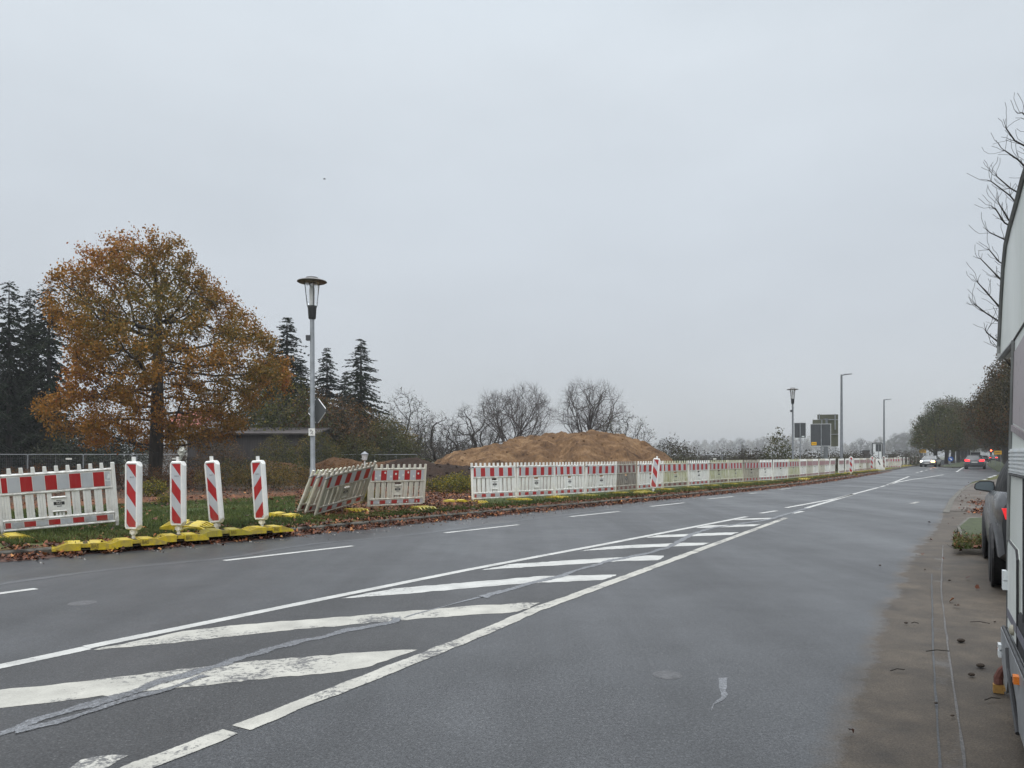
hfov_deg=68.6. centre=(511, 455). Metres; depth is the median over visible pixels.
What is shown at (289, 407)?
broadleaf tree
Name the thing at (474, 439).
fruit tree
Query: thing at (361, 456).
site fence panel
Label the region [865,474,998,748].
roadside grass
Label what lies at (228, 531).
barrier stand
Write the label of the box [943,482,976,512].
pavement kerb
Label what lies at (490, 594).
road sealant
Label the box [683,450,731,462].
scrub bush
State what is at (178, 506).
striped beacon
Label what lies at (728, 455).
scrub bush
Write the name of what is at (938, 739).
gutter seam
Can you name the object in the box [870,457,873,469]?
striped beacon
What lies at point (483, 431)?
fruit tree
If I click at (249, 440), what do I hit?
barn
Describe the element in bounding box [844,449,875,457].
scrub bush
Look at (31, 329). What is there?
spruce tree
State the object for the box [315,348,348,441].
spruce tree
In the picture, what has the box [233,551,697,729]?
hatch line
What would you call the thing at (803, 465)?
safety barrier
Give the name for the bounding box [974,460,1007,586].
car
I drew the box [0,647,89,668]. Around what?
hatch line
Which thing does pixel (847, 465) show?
safety barrier
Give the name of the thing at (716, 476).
safety barrier
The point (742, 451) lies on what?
bush
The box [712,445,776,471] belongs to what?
scrub bush
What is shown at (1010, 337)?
motorhome
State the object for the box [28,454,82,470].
site fence panel
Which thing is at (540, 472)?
safety barrier
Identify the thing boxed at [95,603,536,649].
hatch stripe
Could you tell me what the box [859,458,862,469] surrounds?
safety barrier
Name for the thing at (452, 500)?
barrier stand
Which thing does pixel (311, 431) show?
lamp plate
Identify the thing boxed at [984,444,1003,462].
avenue tree
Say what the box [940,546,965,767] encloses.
gutter seam
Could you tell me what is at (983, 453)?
wood
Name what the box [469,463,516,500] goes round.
safety barrier
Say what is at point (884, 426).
tall street light
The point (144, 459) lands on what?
broadleaf tree
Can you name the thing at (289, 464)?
loam heap
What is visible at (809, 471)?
safety barrier
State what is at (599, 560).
hatch stripe
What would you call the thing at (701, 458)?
scrub bush
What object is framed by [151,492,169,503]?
weed
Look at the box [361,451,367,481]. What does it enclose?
garden lantern
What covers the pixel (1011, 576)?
locker door
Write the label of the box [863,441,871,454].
field tree
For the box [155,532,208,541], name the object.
barrier stand
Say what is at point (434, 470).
topsoil heap
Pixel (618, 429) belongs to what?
fruit tree
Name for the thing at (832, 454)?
scrub bush
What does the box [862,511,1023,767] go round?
parking strip
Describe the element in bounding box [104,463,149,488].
hedge shrub
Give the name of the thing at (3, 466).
spruce tree
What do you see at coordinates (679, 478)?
safety barrier
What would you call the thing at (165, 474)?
hedge shrub
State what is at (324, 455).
bush
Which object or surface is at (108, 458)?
site fence panel
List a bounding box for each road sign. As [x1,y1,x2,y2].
[794,422,805,458]
[810,424,830,466]
[813,420,824,423]
[876,444,880,457]
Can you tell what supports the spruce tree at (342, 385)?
on the field
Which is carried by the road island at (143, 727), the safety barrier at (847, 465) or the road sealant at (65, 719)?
the road sealant at (65, 719)
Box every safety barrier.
[0,462,118,533]
[297,466,350,512]
[305,467,358,512]
[314,461,376,516]
[367,464,426,507]
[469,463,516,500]
[515,462,554,497]
[555,462,584,495]
[585,462,616,493]
[614,461,636,491]
[637,461,663,489]
[663,461,687,487]
[688,460,708,485]
[709,460,728,483]
[728,460,742,482]
[743,460,759,481]
[759,460,772,480]
[772,459,788,479]
[788,459,799,477]
[799,459,806,476]
[806,459,812,476]
[813,459,818,475]
[818,459,824,474]
[824,459,829,474]
[829,459,835,473]
[838,459,843,472]
[845,458,848,471]
[853,458,856,470]
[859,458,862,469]
[866,458,869,469]
[885,458,887,467]
[888,458,900,467]
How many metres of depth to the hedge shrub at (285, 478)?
33.64 m
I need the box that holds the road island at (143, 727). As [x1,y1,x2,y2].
[0,517,780,767]
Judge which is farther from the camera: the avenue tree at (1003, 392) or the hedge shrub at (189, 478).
the avenue tree at (1003, 392)
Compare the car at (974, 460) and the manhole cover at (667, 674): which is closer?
the manhole cover at (667, 674)
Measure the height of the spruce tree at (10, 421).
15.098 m
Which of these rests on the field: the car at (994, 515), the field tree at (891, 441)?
the field tree at (891, 441)
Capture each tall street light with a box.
[840,374,849,458]
[883,399,889,456]
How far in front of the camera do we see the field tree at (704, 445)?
1116.63 m
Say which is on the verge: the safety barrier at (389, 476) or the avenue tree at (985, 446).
the safety barrier at (389, 476)
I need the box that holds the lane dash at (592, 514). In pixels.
[568,511,620,516]
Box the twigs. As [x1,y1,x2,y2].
[890,621,1000,699]
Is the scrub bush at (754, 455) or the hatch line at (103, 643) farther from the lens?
the scrub bush at (754, 455)
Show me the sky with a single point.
(709, 211)
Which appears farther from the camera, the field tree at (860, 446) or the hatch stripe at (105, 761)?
the field tree at (860, 446)
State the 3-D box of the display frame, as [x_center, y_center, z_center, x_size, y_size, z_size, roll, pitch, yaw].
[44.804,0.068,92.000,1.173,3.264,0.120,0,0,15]
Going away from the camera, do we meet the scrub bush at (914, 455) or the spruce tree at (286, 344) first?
the spruce tree at (286, 344)
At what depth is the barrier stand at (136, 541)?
11.07 m
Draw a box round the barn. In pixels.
[187,427,341,479]
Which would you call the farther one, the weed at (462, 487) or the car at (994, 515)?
the weed at (462, 487)
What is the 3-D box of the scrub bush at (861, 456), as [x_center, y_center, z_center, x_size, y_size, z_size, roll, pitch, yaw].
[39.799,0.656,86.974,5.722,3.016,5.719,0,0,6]
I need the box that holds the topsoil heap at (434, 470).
[363,457,502,486]
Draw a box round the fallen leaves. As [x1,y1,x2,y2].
[0,471,997,733]
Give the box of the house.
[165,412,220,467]
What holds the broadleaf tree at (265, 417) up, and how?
on the verge
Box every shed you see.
[74,447,125,473]
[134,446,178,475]
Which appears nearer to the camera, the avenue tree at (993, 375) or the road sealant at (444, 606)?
the road sealant at (444, 606)
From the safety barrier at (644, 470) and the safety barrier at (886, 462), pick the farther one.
the safety barrier at (886, 462)
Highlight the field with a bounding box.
[3,456,989,550]
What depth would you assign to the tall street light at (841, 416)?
60.93 m
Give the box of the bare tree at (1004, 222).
[966,92,1023,375]
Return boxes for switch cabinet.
[862,450,869,457]
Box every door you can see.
[234,460,254,470]
[1002,539,1019,646]
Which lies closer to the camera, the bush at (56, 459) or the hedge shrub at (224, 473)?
the hedge shrub at (224, 473)
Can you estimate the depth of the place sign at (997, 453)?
99.99 m
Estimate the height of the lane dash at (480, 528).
0.001 m
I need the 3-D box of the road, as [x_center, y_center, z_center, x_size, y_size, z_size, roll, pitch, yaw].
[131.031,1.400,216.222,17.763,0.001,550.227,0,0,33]
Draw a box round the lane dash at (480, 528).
[443,524,516,532]
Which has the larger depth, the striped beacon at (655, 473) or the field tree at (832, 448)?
the field tree at (832, 448)
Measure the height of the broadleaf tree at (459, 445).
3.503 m
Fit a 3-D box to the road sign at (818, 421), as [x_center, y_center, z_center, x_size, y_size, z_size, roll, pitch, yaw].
[21.524,-0.529,52.563,0.855,3.957,0.099,0,0,10]
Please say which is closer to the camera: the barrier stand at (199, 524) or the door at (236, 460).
the barrier stand at (199, 524)
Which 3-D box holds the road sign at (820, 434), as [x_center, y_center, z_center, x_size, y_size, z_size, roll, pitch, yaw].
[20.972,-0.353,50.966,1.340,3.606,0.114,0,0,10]
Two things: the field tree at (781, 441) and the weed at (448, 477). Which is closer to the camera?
the weed at (448, 477)
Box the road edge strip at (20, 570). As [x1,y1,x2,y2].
[0,495,712,582]
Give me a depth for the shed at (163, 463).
71.31 m
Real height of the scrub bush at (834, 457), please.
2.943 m
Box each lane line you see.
[784,487,879,507]
[805,494,854,507]
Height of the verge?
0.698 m
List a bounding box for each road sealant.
[0,617,400,734]
[15,675,207,732]
[404,596,480,617]
[476,508,807,597]
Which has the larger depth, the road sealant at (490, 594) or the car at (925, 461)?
the car at (925, 461)
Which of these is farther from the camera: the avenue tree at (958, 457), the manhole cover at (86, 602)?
the avenue tree at (958, 457)
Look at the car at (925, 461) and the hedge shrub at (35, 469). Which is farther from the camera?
the car at (925, 461)
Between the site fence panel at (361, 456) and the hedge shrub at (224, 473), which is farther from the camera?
the site fence panel at (361, 456)
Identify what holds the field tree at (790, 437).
on the field
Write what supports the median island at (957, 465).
on the road
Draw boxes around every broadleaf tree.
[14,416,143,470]
[60,426,148,476]
[162,444,186,474]
[185,438,246,476]
[219,372,346,444]
[234,398,307,427]
[244,389,343,440]
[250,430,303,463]
[279,384,380,458]
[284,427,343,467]
[320,393,390,460]
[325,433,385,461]
[332,402,424,459]
[351,413,425,461]
[380,433,432,460]
[412,441,445,462]
[433,442,478,461]
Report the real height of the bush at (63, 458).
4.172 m
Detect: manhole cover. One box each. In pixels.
[67,600,96,605]
[653,671,681,678]
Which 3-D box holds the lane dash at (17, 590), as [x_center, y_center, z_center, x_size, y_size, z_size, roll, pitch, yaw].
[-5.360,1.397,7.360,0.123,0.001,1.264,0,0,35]
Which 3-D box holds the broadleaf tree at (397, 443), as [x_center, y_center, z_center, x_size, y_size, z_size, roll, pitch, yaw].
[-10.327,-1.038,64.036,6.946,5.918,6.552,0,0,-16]
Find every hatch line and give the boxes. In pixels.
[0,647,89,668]
[83,517,744,647]
[120,729,237,767]
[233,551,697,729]
[692,518,787,550]
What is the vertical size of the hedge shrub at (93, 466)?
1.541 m
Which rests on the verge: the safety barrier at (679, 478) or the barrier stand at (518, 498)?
the barrier stand at (518, 498)
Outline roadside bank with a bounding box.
[987,460,1004,471]
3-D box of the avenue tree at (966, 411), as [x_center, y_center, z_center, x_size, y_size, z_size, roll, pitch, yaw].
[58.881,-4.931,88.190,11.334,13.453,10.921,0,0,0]
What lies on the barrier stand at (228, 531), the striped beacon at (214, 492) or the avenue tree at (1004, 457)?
the striped beacon at (214, 492)
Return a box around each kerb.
[0,465,918,557]
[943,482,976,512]
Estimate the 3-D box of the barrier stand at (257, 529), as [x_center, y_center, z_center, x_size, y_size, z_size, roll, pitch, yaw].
[-4.187,1.250,12.743,0.820,0.100,0.406,0,0,-40]
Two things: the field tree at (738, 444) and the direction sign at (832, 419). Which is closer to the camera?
the direction sign at (832, 419)
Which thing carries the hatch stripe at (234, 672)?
on the road island at (143, 727)
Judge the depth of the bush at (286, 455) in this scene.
50.71 m
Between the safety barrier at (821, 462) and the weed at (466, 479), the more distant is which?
the safety barrier at (821, 462)
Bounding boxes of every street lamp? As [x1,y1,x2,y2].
[297,276,326,490]
[787,388,797,467]
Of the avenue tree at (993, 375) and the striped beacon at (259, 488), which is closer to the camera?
the striped beacon at (259, 488)
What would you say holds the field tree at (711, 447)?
on the field
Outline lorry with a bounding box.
[970,449,980,454]
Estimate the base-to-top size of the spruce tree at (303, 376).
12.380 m
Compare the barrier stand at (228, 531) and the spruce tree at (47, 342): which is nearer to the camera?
the barrier stand at (228, 531)
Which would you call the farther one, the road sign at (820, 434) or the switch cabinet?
the switch cabinet
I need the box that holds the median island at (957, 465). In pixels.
[939,462,964,467]
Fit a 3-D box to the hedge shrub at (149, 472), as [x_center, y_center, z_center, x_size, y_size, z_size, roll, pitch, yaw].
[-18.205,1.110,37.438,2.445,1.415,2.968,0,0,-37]
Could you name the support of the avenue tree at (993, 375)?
on the roadside grass at (993, 477)
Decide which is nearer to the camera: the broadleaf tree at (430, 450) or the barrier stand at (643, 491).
the barrier stand at (643, 491)
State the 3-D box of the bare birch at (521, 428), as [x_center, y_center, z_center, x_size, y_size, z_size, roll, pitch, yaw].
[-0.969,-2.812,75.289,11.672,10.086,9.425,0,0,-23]
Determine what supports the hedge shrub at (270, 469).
on the verge
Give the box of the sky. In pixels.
[0,0,1023,455]
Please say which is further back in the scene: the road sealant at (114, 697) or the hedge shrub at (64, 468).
the hedge shrub at (64, 468)
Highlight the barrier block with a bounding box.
[876,459,884,469]
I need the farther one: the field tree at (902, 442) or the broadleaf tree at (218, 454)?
the field tree at (902, 442)
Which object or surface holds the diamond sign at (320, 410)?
attached to the street lamp at (312, 281)
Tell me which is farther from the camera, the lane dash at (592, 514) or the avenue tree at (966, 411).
the avenue tree at (966, 411)
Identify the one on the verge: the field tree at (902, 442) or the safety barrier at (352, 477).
the safety barrier at (352, 477)
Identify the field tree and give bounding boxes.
[656,438,672,453]
[682,441,690,452]
[690,440,702,454]
[699,439,708,452]
[707,440,718,453]
[716,438,732,452]
[730,437,747,456]
[745,439,753,451]
[748,438,762,456]
[753,435,771,456]
[767,435,779,456]
[775,435,791,456]
[787,435,797,455]
[794,438,811,454]
[801,435,819,455]
[828,446,839,453]
[843,443,849,452]
[850,438,869,454]
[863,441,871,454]
[870,437,888,451]
[885,433,909,453]
[891,431,915,456]
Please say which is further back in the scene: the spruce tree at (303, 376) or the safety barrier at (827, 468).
the spruce tree at (303, 376)
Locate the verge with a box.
[0,462,919,550]
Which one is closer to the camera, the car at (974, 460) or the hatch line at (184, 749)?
the hatch line at (184, 749)
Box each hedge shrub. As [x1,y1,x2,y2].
[0,466,27,473]
[3,463,51,474]
[47,464,83,471]
[82,462,124,489]
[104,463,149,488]
[122,464,168,485]
[147,462,201,488]
[186,464,225,489]
[192,458,250,489]
[227,457,281,489]
[244,456,301,489]
[266,457,316,489]
[300,460,341,483]
[330,462,368,469]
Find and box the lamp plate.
[309,428,314,435]
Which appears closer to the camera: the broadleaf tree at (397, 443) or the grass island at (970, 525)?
the grass island at (970, 525)
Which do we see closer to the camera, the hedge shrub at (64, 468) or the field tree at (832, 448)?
the hedge shrub at (64, 468)
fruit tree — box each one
[377,387,439,459]
[383,419,443,459]
[410,411,477,462]
[428,422,485,460]
[431,401,510,454]
[465,417,512,446]
[596,410,654,443]
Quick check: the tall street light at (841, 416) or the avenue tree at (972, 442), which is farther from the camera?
the avenue tree at (972, 442)
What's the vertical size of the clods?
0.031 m
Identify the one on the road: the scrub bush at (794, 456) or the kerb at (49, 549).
the kerb at (49, 549)
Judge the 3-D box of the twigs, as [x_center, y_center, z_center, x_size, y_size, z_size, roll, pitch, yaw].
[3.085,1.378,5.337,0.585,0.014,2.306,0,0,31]
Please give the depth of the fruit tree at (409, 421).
71.92 m
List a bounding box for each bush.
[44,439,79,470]
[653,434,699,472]
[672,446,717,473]
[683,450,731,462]
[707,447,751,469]
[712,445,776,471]
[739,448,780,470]
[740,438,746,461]
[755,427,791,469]
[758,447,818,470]
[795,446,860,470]
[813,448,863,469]
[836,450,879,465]
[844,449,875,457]
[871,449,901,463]
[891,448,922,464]
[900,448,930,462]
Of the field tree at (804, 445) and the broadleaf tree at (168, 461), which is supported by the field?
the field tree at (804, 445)
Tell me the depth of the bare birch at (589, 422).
75.78 m
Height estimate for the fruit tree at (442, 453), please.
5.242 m
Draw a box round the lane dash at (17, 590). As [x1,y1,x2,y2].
[0,588,35,593]
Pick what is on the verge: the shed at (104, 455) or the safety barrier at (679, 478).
the shed at (104, 455)
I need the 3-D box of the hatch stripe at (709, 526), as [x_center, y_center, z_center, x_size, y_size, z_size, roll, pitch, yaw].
[4.301,1.397,14.896,1.672,0.001,0.456,0,0,-18]
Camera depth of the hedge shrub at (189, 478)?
35.76 m
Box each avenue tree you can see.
[906,395,965,455]
[909,396,974,463]
[930,395,980,462]
[934,400,981,461]
[954,358,1010,449]
[960,405,980,461]
[964,447,983,457]
[965,380,1007,461]
[967,353,1010,448]
[970,359,1010,450]
[970,433,1005,463]
[978,446,1001,461]
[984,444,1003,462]
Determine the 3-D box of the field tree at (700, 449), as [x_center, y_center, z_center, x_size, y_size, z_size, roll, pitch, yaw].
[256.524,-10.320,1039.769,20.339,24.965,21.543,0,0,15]
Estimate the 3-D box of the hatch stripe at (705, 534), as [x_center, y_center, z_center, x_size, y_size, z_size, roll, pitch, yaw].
[3.197,1.397,13.200,2.037,0.001,0.400,0,0,-18]
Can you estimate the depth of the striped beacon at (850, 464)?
49.96 m
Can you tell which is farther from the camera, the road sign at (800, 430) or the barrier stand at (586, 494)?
the road sign at (800, 430)
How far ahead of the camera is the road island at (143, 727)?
5.17 m
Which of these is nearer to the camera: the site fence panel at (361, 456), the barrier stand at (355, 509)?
the barrier stand at (355, 509)
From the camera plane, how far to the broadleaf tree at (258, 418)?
59.12 m
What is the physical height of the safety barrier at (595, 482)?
1.070 m
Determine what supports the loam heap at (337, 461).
on the verge
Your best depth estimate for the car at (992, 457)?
183.31 m
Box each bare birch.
[454,380,557,450]
[548,374,626,432]
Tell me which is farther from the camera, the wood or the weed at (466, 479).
the wood
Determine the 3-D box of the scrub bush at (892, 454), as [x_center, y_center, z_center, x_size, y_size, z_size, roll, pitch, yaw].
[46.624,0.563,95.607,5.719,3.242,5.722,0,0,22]
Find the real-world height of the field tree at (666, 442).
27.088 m
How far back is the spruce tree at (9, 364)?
59.87 m
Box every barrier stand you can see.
[0,532,33,538]
[52,539,117,551]
[106,536,166,547]
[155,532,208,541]
[160,519,213,529]
[167,526,214,531]
[196,527,251,536]
[242,525,292,533]
[269,511,302,518]
[344,508,368,513]
[409,506,436,509]
[442,499,468,503]
[506,498,531,499]
[546,496,568,497]
[576,494,599,495]
[633,491,655,492]
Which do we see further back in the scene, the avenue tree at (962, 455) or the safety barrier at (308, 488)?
the avenue tree at (962, 455)
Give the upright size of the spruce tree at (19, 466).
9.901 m
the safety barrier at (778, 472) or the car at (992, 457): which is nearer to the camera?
the safety barrier at (778, 472)
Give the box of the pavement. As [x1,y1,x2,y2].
[950,479,996,510]
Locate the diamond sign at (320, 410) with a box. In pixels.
[308,398,325,422]
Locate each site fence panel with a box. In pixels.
[0,454,27,472]
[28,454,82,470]
[83,454,136,478]
[137,454,186,463]
[342,454,374,461]
[375,454,416,457]
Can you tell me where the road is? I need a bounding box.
[0,460,999,767]
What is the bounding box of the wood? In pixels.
[124,448,992,456]
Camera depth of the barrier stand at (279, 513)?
15.45 m
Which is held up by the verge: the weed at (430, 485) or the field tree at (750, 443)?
the weed at (430, 485)
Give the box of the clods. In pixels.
[879,554,995,716]
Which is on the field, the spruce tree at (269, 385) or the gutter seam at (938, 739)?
the spruce tree at (269, 385)
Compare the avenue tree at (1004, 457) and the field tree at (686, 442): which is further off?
the field tree at (686, 442)
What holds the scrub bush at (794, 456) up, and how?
on the field
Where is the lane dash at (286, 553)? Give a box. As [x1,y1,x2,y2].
[224,546,351,560]
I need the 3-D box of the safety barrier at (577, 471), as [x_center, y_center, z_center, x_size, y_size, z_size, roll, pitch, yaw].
[1.781,0.740,23.544,0.077,1.070,1.594,-3,-2,44]
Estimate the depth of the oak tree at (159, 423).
37.79 m
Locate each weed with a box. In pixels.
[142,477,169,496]
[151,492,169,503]
[360,490,380,503]
[425,475,454,491]
[433,474,470,493]
[439,472,464,488]
[446,469,481,488]
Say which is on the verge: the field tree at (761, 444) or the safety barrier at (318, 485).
the safety barrier at (318, 485)
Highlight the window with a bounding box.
[187,457,199,465]
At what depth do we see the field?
482.58 m
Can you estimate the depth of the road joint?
10.81 m
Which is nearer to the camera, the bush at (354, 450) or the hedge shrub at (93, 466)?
the hedge shrub at (93, 466)
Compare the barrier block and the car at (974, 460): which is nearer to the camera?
the barrier block
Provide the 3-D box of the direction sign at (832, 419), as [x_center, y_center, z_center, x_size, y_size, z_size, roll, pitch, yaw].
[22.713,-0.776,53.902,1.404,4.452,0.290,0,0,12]
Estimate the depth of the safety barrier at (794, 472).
41.24 m
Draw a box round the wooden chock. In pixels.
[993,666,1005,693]
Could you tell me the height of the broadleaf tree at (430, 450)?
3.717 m
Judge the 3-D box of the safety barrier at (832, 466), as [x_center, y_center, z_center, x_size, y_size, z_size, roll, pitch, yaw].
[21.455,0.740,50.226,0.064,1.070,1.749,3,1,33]
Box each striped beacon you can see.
[125,457,142,538]
[170,457,186,533]
[204,456,223,528]
[251,456,268,525]
[650,456,659,490]
[849,457,852,472]
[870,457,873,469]
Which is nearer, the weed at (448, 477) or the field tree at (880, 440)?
the weed at (448, 477)
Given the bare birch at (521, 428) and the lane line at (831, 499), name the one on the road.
the lane line at (831, 499)
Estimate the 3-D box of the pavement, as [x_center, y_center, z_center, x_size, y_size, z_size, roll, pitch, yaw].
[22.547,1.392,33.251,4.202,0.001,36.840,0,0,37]
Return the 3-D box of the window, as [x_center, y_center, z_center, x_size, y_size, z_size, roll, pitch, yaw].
[-23.289,0.450,54.815,0.900,0.700,0.035,0,0,-2]
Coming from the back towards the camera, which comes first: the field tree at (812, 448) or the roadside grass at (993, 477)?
the field tree at (812, 448)
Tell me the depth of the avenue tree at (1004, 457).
119.93 m
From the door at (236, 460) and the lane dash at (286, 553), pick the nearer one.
the lane dash at (286, 553)
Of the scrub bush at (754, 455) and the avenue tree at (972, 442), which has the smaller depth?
the scrub bush at (754, 455)
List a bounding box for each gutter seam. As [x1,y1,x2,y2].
[931,574,941,767]
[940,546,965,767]
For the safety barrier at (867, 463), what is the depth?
63.44 m
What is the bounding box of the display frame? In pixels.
[872,443,882,458]
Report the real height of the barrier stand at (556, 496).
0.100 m
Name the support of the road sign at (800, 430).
on the verge
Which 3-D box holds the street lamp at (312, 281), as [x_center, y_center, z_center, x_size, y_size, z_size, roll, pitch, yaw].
[-4.682,-1.434,17.600,0.690,5.493,0.690,0,0,0]
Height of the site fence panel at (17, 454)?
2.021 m
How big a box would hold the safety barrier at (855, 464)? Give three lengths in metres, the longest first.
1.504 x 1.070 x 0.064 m
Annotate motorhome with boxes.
[997,167,1023,745]
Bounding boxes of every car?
[919,456,940,466]
[963,455,987,468]
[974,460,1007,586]
[989,455,997,460]
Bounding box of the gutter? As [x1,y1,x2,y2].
[932,513,962,767]
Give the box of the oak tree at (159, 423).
[24,221,295,484]
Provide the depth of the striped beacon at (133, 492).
11.18 m
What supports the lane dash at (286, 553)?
on the road
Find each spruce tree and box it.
[0,281,56,473]
[0,283,91,471]
[0,289,58,472]
[0,332,30,460]
[0,343,58,473]
[0,360,43,474]
[12,379,98,473]
[237,345,282,427]
[249,317,309,426]
[294,360,323,421]
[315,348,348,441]
[336,339,406,461]
[338,371,357,429]
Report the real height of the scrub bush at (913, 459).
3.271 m
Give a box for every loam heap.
[228,460,304,483]
[289,457,398,484]
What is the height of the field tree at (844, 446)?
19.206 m
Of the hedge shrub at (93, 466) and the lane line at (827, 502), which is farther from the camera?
the hedge shrub at (93, 466)
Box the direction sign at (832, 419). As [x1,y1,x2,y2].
[817,414,837,458]
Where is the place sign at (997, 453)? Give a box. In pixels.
[994,451,1001,465]
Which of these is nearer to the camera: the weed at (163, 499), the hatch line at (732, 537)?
the hatch line at (732, 537)
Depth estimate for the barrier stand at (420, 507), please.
17.61 m
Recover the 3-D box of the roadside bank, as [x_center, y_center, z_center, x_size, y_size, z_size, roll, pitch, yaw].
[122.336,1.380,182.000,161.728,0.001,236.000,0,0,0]
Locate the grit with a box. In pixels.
[32,482,825,563]
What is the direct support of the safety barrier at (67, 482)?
on the verge
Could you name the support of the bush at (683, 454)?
on the verge
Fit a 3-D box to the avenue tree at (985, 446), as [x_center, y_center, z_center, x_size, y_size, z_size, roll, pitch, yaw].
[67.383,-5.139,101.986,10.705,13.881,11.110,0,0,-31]
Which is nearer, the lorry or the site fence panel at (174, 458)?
the site fence panel at (174, 458)
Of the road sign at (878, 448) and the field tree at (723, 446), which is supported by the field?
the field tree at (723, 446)
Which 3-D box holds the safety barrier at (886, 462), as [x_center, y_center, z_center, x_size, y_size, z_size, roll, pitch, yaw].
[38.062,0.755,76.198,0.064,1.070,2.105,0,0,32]
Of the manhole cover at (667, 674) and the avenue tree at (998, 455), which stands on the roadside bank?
the avenue tree at (998, 455)
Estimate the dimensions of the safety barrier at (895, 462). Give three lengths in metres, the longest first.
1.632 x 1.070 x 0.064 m
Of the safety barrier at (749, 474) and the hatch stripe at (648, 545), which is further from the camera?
the safety barrier at (749, 474)
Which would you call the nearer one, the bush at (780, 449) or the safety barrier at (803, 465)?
the safety barrier at (803, 465)
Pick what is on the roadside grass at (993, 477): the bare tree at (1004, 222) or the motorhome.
the bare tree at (1004, 222)
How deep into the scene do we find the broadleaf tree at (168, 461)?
61.54 m
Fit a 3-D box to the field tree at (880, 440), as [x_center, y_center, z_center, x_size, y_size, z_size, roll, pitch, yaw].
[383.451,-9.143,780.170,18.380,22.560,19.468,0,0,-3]
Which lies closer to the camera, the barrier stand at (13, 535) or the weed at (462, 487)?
the barrier stand at (13, 535)
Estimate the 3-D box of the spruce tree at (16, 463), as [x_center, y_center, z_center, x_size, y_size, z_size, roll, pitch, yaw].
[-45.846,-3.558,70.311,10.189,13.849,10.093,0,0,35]
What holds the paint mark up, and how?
on the road
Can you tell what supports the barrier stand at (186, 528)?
on the verge
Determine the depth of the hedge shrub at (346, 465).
36.90 m
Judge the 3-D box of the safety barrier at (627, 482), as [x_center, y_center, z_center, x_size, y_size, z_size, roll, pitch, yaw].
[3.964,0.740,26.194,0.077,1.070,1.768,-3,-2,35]
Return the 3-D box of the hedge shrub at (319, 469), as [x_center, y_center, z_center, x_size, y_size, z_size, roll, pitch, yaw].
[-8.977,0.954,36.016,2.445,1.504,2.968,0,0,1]
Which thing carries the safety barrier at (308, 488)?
on the verge
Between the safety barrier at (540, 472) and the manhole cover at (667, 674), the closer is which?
the manhole cover at (667, 674)
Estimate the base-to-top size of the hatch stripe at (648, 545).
0.001 m
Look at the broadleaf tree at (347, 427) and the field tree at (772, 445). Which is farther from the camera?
the field tree at (772, 445)
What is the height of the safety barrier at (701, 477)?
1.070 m
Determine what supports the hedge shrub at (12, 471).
on the verge
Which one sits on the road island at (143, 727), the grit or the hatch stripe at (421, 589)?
the hatch stripe at (421, 589)
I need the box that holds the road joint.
[0,495,717,584]
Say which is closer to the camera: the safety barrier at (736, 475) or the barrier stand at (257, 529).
the barrier stand at (257, 529)
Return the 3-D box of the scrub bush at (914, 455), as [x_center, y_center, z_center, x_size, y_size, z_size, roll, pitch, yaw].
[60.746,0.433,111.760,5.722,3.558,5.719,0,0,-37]
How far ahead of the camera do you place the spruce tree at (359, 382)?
69.72 m
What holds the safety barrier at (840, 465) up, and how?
on the verge
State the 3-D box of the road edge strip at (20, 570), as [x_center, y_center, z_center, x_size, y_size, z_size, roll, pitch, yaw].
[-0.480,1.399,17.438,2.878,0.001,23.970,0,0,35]
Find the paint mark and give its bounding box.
[711,677,727,710]
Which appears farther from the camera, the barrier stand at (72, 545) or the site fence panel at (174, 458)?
the site fence panel at (174, 458)
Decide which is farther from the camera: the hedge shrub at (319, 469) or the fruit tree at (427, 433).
the fruit tree at (427, 433)
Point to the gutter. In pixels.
(950, 748)
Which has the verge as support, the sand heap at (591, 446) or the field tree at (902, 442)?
the sand heap at (591, 446)
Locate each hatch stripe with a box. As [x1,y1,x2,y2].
[0,650,414,707]
[70,754,127,767]
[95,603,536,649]
[346,575,615,597]
[483,555,663,569]
[583,543,706,550]
[646,532,737,537]
[697,524,759,527]
[736,518,769,519]
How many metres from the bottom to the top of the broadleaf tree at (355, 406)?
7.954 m
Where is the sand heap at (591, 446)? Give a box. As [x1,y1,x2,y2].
[434,429,690,480]
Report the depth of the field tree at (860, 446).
674.16 m
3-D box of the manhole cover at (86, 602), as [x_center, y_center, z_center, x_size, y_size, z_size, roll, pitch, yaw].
[-4.077,1.407,7.119,0.249,0.020,0.249,0,0,0]
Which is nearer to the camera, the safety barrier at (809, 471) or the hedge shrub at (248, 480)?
the hedge shrub at (248, 480)
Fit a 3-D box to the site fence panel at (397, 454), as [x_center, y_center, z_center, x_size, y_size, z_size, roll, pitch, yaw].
[-9.639,0.909,61.368,3.809,2.021,0.240,0,0,-18]
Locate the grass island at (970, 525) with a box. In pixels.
[957,517,981,538]
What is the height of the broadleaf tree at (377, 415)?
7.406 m
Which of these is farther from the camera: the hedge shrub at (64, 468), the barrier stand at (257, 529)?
the hedge shrub at (64, 468)
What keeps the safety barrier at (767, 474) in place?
on the barrier stand
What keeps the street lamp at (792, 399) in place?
on the verge
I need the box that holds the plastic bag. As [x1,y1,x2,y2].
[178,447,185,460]

